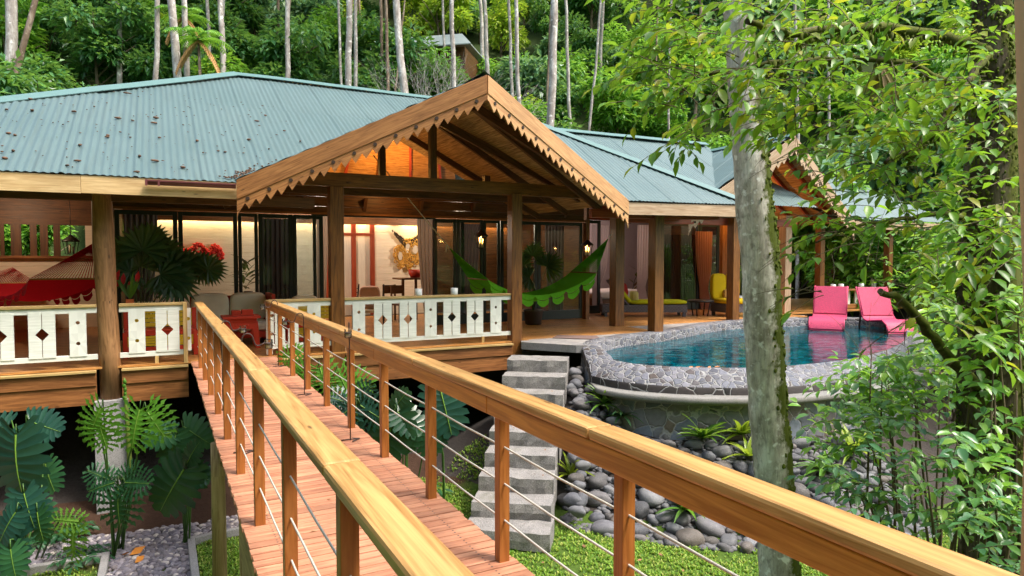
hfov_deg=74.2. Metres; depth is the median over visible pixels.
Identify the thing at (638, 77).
forest tree
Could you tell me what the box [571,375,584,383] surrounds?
river stone
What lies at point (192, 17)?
palm
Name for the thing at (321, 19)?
forest tree
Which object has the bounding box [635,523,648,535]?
river stone
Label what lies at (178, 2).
forest tree
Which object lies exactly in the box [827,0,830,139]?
slim tree
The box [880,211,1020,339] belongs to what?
garden bush
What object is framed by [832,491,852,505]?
river stone
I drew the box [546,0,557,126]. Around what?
slim tree
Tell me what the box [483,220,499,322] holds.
sliding door
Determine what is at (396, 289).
dining chair
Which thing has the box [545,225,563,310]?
curtain
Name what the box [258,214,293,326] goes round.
sliding door
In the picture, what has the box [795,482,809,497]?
river stone
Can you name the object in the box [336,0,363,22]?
forest tree
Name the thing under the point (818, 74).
forest tree
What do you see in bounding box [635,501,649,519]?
river stone
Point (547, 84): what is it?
slim tree
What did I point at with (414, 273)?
red basket
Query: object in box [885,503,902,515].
river stone
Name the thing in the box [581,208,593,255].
lantern
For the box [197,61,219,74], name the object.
forest tree
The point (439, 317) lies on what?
sliding door
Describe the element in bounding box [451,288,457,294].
candle cup
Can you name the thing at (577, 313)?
sliding door
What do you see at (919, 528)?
river stone
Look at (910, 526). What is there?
river stone
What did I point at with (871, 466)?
river stone
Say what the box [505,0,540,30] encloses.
forest tree
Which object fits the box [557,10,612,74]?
forest tree
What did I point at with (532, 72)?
forest tree
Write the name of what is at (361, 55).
forest tree
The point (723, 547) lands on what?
river stone
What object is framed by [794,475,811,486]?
river stone
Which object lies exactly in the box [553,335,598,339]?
door mat
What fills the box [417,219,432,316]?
curtain
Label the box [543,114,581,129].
forest tree
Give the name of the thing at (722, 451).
river stone
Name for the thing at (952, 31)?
forest tree
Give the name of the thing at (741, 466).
river stone
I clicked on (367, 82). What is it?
forest tree
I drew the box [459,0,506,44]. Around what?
forest tree
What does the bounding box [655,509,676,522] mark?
river stone
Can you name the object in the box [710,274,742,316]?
yellow armchair
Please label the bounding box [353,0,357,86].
slim tree
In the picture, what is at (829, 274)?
bush
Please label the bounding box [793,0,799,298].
slim tree
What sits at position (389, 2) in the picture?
forest tree
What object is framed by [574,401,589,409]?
river stone
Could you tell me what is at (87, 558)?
fern
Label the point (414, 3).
forest tree
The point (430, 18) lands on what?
forest tree
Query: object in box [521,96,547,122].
forest tree
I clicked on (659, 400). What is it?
swimming pool
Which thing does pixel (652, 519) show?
river stone
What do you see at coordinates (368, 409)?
philodendron
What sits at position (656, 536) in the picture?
river stone
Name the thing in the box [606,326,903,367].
water
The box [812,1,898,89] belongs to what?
forest tree
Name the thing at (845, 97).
forest tree
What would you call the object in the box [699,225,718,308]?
sliding door
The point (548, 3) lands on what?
forest tree
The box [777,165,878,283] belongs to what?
forest tree
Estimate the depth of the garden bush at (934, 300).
13.15 m
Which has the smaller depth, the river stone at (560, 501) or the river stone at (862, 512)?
the river stone at (862, 512)
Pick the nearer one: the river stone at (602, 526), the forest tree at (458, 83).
the river stone at (602, 526)
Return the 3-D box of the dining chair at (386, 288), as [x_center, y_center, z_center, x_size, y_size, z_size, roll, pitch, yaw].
[-3.125,0.390,17.822,0.400,0.950,0.400,-2,4,-45]
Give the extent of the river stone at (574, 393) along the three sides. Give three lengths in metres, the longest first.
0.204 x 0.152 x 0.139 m
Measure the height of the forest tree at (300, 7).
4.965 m
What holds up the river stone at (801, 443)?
on the ground at (72, 450)
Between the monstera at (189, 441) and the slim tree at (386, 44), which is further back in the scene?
the slim tree at (386, 44)
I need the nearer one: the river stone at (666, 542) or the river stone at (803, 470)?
the river stone at (666, 542)
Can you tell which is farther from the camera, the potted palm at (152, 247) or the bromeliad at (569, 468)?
the potted palm at (152, 247)
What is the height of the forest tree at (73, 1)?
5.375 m
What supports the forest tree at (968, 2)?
on the ground at (72, 450)
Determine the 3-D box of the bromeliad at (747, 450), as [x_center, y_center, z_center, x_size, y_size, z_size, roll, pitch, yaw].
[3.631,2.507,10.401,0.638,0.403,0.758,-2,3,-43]
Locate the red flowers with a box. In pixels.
[183,242,224,259]
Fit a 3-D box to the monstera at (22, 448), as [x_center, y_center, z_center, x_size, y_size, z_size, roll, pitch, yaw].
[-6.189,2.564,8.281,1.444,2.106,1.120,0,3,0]
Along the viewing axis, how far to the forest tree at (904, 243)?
24.79 m
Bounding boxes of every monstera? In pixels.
[0,406,66,575]
[0,453,65,575]
[142,411,214,542]
[367,386,446,476]
[417,384,468,498]
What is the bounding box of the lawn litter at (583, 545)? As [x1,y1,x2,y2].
[205,503,943,571]
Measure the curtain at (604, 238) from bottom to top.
2.594 m
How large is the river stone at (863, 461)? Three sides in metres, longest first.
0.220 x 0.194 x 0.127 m
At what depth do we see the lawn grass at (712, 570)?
8.79 m
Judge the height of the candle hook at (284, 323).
0.995 m
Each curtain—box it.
[123,214,156,302]
[262,218,288,298]
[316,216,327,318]
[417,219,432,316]
[459,224,479,313]
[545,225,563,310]
[592,225,608,312]
[637,225,648,298]
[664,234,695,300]
[696,231,711,308]
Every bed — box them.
[28,515,238,575]
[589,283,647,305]
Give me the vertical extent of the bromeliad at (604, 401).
0.468 m
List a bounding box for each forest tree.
[0,0,61,67]
[0,49,55,95]
[1,52,79,92]
[4,224,78,255]
[18,0,79,65]
[37,0,161,85]
[51,0,87,30]
[63,81,94,88]
[73,0,137,84]
[104,0,197,80]
[123,25,219,78]
[135,0,176,17]
[154,12,190,28]
[171,52,252,77]
[175,0,202,7]
[187,0,260,64]
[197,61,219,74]
[201,0,265,59]
[230,0,293,36]
[238,32,276,70]
[247,13,333,81]
[269,0,343,43]
[302,4,376,64]
[304,70,337,83]
[310,8,391,74]
[317,62,344,82]
[324,55,391,89]
[330,17,439,92]
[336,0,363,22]
[340,0,379,19]
[382,0,407,24]
[387,0,411,18]
[392,46,470,95]
[400,0,437,34]
[402,0,475,36]
[435,0,479,33]
[435,77,469,93]
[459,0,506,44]
[476,0,528,60]
[476,55,543,98]
[490,25,530,55]
[493,49,566,106]
[497,45,612,104]
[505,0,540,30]
[510,92,543,122]
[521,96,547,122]
[525,0,563,34]
[525,0,573,23]
[532,30,572,65]
[538,79,594,124]
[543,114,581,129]
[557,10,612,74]
[558,0,643,32]
[576,69,666,135]
[590,45,631,79]
[594,21,662,56]
[614,52,662,92]
[626,26,695,73]
[627,102,696,140]
[628,16,707,51]
[642,77,718,120]
[656,47,775,111]
[679,25,725,62]
[684,0,721,24]
[697,132,731,148]
[702,0,807,39]
[723,36,798,77]
[726,82,793,136]
[740,237,825,298]
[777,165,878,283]
[778,17,825,56]
[786,41,857,122]
[789,13,809,39]
[799,73,877,147]
[803,259,853,295]
[805,219,955,281]
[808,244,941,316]
[809,146,841,167]
[810,107,967,222]
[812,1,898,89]
[814,0,863,20]
[863,40,966,118]
[870,0,967,49]
[874,67,967,133]
[877,36,923,71]
[911,249,955,324]
[916,230,1021,303]
[917,28,970,72]
[919,185,1020,228]
[922,0,971,28]
[927,121,1020,241]
[938,5,970,35]
[946,301,1023,345]
[952,28,1015,113]
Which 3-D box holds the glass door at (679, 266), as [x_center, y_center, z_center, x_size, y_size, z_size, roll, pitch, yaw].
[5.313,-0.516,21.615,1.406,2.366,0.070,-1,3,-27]
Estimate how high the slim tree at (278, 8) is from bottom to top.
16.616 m
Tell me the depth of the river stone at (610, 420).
11.37 m
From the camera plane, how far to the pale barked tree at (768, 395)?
5.99 m
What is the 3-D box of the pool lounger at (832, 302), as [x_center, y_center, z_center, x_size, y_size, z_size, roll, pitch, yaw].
[8.322,0.855,17.817,0.844,1.776,1.610,1,3,29]
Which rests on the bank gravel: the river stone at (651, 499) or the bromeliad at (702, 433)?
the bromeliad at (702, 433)
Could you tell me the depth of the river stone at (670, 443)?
10.82 m
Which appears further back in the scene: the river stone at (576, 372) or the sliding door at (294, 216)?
the sliding door at (294, 216)
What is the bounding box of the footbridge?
[191,300,1019,575]
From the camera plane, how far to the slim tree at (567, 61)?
36.61 m
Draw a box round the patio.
[521,315,804,352]
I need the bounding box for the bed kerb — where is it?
[21,527,238,575]
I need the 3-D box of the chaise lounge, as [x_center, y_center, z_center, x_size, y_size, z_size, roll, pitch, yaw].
[3.756,0.257,19.401,2.430,1.077,0.680,0,3,0]
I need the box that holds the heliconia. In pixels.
[227,254,258,292]
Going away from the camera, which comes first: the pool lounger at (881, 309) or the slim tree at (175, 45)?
the pool lounger at (881, 309)
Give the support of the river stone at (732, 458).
on the ground at (72, 450)
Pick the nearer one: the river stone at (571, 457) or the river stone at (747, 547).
the river stone at (747, 547)
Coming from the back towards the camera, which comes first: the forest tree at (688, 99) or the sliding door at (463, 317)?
the forest tree at (688, 99)
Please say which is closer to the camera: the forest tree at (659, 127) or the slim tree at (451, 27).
the slim tree at (451, 27)
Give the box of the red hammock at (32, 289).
[0,244,95,306]
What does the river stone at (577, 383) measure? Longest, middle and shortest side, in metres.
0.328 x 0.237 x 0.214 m
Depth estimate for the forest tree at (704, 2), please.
51.70 m
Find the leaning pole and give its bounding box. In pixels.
[1014,0,1023,575]
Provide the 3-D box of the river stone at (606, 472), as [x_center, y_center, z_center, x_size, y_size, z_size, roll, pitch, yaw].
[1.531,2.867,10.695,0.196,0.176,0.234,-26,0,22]
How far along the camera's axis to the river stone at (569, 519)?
10.01 m
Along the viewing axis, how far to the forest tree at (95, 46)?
28.11 m
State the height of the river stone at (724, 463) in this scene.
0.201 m
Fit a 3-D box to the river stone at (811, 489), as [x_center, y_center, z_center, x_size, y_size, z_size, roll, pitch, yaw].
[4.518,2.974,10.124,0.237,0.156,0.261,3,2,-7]
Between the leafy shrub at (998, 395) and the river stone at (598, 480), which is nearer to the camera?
the leafy shrub at (998, 395)
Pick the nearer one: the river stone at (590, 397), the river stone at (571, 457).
the river stone at (571, 457)
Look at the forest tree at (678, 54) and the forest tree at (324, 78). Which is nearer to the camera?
the forest tree at (324, 78)
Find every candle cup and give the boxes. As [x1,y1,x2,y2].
[415,289,421,295]
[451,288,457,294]
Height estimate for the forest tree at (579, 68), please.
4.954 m
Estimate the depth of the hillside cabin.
39.41 m
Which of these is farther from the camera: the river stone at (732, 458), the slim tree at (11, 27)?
the slim tree at (11, 27)
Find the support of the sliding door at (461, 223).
in the lodge
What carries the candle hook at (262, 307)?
on the footbridge
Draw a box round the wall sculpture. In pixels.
[392,230,418,269]
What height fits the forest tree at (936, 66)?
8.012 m
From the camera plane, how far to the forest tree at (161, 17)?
34.03 m
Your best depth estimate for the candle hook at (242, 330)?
7.31 m
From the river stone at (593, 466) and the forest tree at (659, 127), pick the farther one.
the forest tree at (659, 127)
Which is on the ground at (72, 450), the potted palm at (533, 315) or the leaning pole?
the leaning pole
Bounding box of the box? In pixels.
[230,309,253,315]
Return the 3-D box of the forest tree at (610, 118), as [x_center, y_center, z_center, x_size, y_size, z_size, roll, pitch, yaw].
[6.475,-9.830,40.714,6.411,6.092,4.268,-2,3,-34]
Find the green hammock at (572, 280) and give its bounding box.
[449,235,610,306]
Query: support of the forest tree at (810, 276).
on the ground at (72, 450)
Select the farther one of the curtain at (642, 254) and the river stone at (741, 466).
the curtain at (642, 254)
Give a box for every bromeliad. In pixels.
[557,452,594,476]
[585,383,624,415]
[600,397,643,427]
[655,504,704,522]
[677,413,726,442]
[709,420,750,444]
[721,436,752,459]
[793,441,852,484]
[819,418,889,466]
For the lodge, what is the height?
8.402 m
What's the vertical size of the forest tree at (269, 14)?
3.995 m
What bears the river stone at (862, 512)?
on the ground at (72, 450)
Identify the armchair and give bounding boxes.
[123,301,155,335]
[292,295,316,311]
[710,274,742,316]
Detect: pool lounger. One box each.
[808,285,848,331]
[855,287,920,333]
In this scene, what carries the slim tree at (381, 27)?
on the ground at (72, 450)
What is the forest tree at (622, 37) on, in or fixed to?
on the ground at (72, 450)
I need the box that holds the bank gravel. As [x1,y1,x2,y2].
[559,385,931,553]
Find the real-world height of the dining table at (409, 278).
1.114 m
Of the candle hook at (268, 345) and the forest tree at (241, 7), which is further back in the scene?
the forest tree at (241, 7)
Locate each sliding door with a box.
[114,210,179,340]
[178,211,238,334]
[238,213,258,292]
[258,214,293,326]
[292,215,323,307]
[293,215,316,327]
[432,219,464,314]
[434,219,456,324]
[456,219,482,323]
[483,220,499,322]
[500,221,537,321]
[537,222,582,319]
[589,220,600,313]
[664,224,699,308]
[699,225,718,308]
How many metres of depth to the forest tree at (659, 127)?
40.11 m
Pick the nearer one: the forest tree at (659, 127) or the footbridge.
the footbridge
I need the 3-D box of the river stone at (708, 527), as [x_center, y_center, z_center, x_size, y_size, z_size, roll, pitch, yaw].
[2.776,3.356,9.477,0.446,0.215,0.280,15,29,16]
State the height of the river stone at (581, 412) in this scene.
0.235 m
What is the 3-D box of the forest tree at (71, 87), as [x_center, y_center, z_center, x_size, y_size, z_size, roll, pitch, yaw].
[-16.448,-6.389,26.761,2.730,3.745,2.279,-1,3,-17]
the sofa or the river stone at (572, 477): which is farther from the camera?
the sofa
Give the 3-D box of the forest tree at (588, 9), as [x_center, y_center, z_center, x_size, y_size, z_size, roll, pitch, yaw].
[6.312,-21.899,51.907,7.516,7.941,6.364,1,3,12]
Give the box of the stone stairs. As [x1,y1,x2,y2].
[468,355,568,552]
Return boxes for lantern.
[61,200,79,254]
[473,227,488,248]
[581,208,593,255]
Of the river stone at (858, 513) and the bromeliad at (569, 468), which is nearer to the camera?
the river stone at (858, 513)
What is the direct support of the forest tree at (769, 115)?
on the ground at (72, 450)
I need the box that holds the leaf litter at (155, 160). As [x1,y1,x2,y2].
[0,91,350,182]
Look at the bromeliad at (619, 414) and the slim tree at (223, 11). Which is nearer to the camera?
the bromeliad at (619, 414)
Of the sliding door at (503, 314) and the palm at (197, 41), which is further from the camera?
the palm at (197, 41)
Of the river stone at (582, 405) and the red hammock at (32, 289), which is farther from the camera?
the red hammock at (32, 289)
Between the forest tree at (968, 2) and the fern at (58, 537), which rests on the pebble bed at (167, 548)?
the fern at (58, 537)
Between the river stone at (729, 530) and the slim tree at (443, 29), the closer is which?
the river stone at (729, 530)
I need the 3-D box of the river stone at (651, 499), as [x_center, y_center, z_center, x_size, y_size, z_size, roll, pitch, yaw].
[2.066,3.101,10.065,0.385,0.221,0.438,2,6,-26]
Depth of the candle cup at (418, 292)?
12.58 m
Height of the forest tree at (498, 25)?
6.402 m
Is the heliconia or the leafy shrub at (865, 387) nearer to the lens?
the leafy shrub at (865, 387)
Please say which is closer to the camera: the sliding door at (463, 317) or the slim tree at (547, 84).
the sliding door at (463, 317)
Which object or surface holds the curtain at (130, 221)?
hanging from the lodge
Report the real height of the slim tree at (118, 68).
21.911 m
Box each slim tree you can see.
[4,0,17,69]
[13,0,38,72]
[115,1,122,83]
[152,0,159,79]
[167,0,181,77]
[181,0,189,76]
[205,0,210,58]
[217,0,225,71]
[219,0,224,59]
[276,0,279,33]
[285,0,290,77]
[337,0,342,84]
[345,0,351,85]
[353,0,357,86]
[379,0,384,76]
[384,0,389,90]
[393,0,416,266]
[394,0,404,91]
[441,0,445,84]
[449,0,455,87]
[479,0,484,71]
[482,0,489,74]
[507,0,513,97]
[514,0,520,103]
[545,4,550,123]
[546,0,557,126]
[564,0,571,127]
[588,0,601,130]
[598,1,604,83]
[654,7,658,115]
[667,0,671,138]
[691,0,701,140]
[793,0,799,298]
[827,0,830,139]
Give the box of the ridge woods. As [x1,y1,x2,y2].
[797,0,858,24]
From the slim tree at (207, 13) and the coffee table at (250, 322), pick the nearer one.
the coffee table at (250, 322)
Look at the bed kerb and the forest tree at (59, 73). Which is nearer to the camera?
the bed kerb
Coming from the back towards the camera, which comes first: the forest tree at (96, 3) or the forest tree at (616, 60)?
the forest tree at (616, 60)
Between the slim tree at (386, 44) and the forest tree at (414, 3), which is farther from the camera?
the forest tree at (414, 3)
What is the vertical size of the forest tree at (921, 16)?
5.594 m
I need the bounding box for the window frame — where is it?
[326,224,374,314]
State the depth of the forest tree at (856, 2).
51.85 m
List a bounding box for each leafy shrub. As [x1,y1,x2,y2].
[783,382,1023,573]
[788,275,956,532]
[838,237,1023,552]
[899,291,1023,574]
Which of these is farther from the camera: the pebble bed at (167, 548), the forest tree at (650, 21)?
the forest tree at (650, 21)
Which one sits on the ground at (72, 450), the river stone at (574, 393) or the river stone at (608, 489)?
the river stone at (608, 489)
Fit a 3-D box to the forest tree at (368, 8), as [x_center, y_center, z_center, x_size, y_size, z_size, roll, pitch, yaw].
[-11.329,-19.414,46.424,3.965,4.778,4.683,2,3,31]
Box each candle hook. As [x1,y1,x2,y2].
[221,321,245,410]
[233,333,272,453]
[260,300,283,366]
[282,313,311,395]
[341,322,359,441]
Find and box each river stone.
[556,493,569,506]
[560,516,572,522]
[563,492,581,505]
[567,383,576,389]
[567,388,577,395]
[567,452,577,463]
[568,473,584,482]
[568,505,585,517]
[569,367,581,375]
[569,378,581,388]
[570,390,578,397]
[570,483,579,492]
[571,370,581,374]
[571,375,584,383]
[572,397,586,408]
[573,480,585,490]
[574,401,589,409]
[575,410,585,414]
[575,460,590,470]
[575,493,587,506]
[576,366,583,375]
[576,470,586,477]
[584,385,593,392]
[586,395,602,406]
[587,491,611,506]
[588,411,595,415]
[588,463,597,469]
[588,472,608,488]
[589,512,604,521]
[590,519,613,535]
[599,411,606,419]
[602,468,611,474]
[603,485,613,494]
[604,513,611,519]
[606,417,621,424]
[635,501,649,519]
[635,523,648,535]
[635,534,646,541]
[638,488,664,506]
[647,514,659,524]
[653,531,667,539]
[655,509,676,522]
[661,440,675,447]
[663,536,677,546]
[665,522,683,534]
[674,511,690,526]
[675,528,704,546]
[678,448,690,452]
[684,440,702,449]
[689,511,701,519]
[695,516,725,537]
[702,451,715,461]
[704,536,718,543]
[705,440,718,448]
[712,445,733,457]
[715,460,732,468]
[716,543,731,552]
[720,533,736,545]
[726,527,733,533]
[727,456,736,460]
[733,460,747,474]
[734,447,744,453]
[734,453,742,459]
[737,441,743,446]
[740,541,753,553]
[742,537,756,546]
[746,456,752,460]
[748,461,753,476]
[792,438,810,448]
[792,453,801,461]
[793,449,804,455]
[793,468,800,474]
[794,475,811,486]
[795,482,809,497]
[798,463,817,476]
[805,435,815,444]
[807,481,819,492]
[808,453,817,458]
[812,494,834,506]
[813,477,823,484]
[829,437,846,448]
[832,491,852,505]
[840,505,860,516]
[846,471,863,481]
[854,504,871,518]
[856,464,866,472]
[857,457,866,464]
[862,473,878,487]
[864,489,887,503]
[869,463,877,474]
[875,475,888,482]
[881,463,885,470]
[882,482,888,490]
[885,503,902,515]
[892,519,918,535]
[903,509,920,522]
[917,525,936,533]
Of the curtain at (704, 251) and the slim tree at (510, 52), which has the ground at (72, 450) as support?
the slim tree at (510, 52)
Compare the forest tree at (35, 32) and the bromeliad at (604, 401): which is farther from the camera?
the forest tree at (35, 32)
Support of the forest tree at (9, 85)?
on the ground at (72, 450)
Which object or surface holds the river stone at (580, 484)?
on the river stone at (572, 489)
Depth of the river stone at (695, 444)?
10.75 m
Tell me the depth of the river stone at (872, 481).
10.27 m
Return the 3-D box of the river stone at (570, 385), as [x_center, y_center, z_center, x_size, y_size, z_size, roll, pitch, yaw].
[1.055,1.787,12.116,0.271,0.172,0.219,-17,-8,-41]
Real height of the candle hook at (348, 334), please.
1.075 m
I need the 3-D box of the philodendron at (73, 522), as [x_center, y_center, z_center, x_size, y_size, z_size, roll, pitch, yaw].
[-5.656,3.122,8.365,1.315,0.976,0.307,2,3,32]
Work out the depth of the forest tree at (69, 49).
29.88 m
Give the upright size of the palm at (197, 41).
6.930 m
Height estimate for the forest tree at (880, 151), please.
8.033 m
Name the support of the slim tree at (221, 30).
on the ground at (72, 450)
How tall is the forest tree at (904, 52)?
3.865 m
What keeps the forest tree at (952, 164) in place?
on the ground at (72, 450)
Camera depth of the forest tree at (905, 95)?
30.94 m
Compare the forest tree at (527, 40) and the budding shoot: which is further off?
the forest tree at (527, 40)
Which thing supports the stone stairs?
on the ground at (72, 450)
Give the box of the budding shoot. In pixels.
[122,378,131,510]
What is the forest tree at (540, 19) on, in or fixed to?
on the ground at (72, 450)
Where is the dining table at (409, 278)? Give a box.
[392,277,437,319]
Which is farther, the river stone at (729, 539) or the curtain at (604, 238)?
the curtain at (604, 238)
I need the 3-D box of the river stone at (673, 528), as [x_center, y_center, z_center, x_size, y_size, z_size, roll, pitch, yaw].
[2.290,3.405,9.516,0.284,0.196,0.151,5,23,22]
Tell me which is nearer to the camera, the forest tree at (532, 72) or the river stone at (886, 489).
the river stone at (886, 489)
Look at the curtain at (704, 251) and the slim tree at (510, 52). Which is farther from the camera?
the slim tree at (510, 52)
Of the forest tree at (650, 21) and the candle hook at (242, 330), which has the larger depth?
the forest tree at (650, 21)
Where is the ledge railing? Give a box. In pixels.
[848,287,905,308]
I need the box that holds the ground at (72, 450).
[0,0,962,575]
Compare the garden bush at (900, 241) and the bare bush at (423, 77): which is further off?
the bare bush at (423, 77)
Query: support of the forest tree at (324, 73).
on the ground at (72, 450)
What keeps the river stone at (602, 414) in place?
on the ground at (72, 450)
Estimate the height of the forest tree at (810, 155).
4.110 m
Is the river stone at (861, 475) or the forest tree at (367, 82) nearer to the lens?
the river stone at (861, 475)
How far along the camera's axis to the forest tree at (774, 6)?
49.15 m
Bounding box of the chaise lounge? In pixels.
[599,280,686,316]
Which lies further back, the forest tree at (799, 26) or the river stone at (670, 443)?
the forest tree at (799, 26)
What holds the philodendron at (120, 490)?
on the pebble bed at (167, 548)
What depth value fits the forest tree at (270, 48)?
31.47 m
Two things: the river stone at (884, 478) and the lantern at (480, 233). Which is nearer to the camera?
the river stone at (884, 478)
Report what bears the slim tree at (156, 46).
on the ground at (72, 450)
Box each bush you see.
[362,47,558,126]
[824,251,866,288]
[857,252,898,286]
[878,238,1023,421]
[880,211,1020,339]
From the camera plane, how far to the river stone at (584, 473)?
10.28 m
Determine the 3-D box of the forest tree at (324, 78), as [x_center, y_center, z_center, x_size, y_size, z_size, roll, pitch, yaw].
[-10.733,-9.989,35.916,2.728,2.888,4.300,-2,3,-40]
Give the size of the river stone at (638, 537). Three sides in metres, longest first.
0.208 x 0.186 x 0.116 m
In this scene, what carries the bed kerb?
on the ground at (72, 450)
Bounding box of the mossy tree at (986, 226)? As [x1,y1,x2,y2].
[582,0,1023,574]
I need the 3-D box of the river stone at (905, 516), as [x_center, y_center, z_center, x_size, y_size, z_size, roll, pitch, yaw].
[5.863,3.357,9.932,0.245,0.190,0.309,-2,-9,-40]
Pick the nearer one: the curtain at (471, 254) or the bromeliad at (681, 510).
the bromeliad at (681, 510)
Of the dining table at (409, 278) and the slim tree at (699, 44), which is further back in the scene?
the slim tree at (699, 44)
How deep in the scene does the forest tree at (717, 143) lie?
37.33 m
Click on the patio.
(562, 345)
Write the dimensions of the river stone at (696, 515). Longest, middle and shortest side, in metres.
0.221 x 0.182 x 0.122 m
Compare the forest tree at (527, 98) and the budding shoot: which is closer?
the budding shoot
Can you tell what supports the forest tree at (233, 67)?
on the ground at (72, 450)
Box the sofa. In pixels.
[190,292,274,342]
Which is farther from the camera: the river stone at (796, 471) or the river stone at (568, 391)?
the river stone at (568, 391)
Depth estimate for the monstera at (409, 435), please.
8.97 m
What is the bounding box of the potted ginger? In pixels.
[116,270,139,327]
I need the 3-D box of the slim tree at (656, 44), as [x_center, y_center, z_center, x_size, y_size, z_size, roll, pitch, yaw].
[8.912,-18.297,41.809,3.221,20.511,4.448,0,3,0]
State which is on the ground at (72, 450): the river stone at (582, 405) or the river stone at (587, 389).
the river stone at (587, 389)
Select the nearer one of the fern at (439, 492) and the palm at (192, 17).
the fern at (439, 492)
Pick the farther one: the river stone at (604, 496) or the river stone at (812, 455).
the river stone at (812, 455)
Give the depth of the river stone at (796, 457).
10.51 m
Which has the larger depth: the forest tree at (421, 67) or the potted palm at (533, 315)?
the forest tree at (421, 67)
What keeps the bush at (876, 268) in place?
on the ground at (72, 450)
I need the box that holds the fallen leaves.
[121,546,144,562]
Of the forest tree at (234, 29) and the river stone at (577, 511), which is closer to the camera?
the river stone at (577, 511)
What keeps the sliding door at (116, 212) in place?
in the lodge
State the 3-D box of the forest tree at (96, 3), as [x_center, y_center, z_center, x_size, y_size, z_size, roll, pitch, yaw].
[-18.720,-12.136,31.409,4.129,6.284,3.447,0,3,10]
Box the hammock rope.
[373,155,448,251]
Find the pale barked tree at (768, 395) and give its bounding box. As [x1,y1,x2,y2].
[723,0,801,575]
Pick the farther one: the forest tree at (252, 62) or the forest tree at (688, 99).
the forest tree at (688, 99)
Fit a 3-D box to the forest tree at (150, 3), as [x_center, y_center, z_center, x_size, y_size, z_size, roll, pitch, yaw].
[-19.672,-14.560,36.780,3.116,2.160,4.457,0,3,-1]
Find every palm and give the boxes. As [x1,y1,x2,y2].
[115,221,228,346]
[154,4,214,45]
[162,26,235,74]
[522,241,564,324]
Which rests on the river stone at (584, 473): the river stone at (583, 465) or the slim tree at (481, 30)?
the river stone at (583, 465)
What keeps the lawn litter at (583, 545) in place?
on the lawn grass at (712, 570)
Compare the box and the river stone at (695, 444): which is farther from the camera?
the box
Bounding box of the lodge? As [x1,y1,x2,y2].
[0,71,949,514]
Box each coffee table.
[220,314,260,347]
[687,299,713,315]
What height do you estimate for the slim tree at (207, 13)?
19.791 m
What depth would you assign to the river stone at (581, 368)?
12.54 m
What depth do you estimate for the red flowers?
17.61 m
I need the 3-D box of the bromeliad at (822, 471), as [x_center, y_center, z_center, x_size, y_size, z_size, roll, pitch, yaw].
[4.777,2.607,10.242,1.044,0.586,0.866,-2,3,-42]
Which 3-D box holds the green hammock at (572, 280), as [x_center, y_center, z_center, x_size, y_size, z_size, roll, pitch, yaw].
[0.452,-0.426,15.540,4.210,1.660,1.250,-1,3,-24]
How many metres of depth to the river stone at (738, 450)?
10.62 m
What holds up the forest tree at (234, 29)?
on the ground at (72, 450)
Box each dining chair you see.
[382,284,395,321]
[390,285,411,320]
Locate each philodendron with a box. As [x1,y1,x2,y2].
[35,507,90,563]
[75,392,178,556]
[81,458,154,549]
[276,343,377,405]
[330,377,389,433]
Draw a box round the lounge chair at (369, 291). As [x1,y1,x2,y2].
[352,284,383,326]
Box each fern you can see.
[28,520,100,552]
[44,536,115,575]
[437,482,453,496]
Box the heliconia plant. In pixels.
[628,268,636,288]
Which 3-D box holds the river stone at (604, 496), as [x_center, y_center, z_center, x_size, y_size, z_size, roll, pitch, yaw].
[1.308,3.198,10.231,0.432,0.255,0.194,-1,-8,12]
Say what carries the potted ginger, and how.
on the lodge
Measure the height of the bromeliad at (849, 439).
0.636 m
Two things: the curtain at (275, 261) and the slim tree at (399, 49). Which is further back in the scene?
the slim tree at (399, 49)
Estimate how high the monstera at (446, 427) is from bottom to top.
2.349 m
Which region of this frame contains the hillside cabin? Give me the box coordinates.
[385,34,484,79]
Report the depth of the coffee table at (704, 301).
19.23 m
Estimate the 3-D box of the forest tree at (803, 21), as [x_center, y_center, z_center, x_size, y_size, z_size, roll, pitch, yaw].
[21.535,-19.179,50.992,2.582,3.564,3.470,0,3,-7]
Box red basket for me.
[408,270,419,277]
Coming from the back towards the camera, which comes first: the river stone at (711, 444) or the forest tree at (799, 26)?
the forest tree at (799, 26)
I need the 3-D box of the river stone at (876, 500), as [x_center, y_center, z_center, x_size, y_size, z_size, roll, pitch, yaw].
[5.415,3.138,10.110,0.343,0.242,0.284,-1,6,33]
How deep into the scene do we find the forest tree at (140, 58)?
28.73 m
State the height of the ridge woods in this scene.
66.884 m
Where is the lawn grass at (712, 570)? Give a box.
[29,433,957,575]
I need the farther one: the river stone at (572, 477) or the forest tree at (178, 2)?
the forest tree at (178, 2)
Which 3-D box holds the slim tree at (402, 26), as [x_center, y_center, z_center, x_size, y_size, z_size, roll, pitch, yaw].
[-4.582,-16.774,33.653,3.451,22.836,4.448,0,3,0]
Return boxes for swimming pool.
[581,317,937,440]
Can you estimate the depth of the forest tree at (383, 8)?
46.63 m
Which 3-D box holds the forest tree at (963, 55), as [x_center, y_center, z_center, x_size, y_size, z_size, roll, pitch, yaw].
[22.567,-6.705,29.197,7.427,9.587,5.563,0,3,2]
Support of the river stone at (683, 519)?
on the ground at (72, 450)
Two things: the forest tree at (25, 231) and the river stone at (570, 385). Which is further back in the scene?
the forest tree at (25, 231)
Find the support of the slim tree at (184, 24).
on the ground at (72, 450)

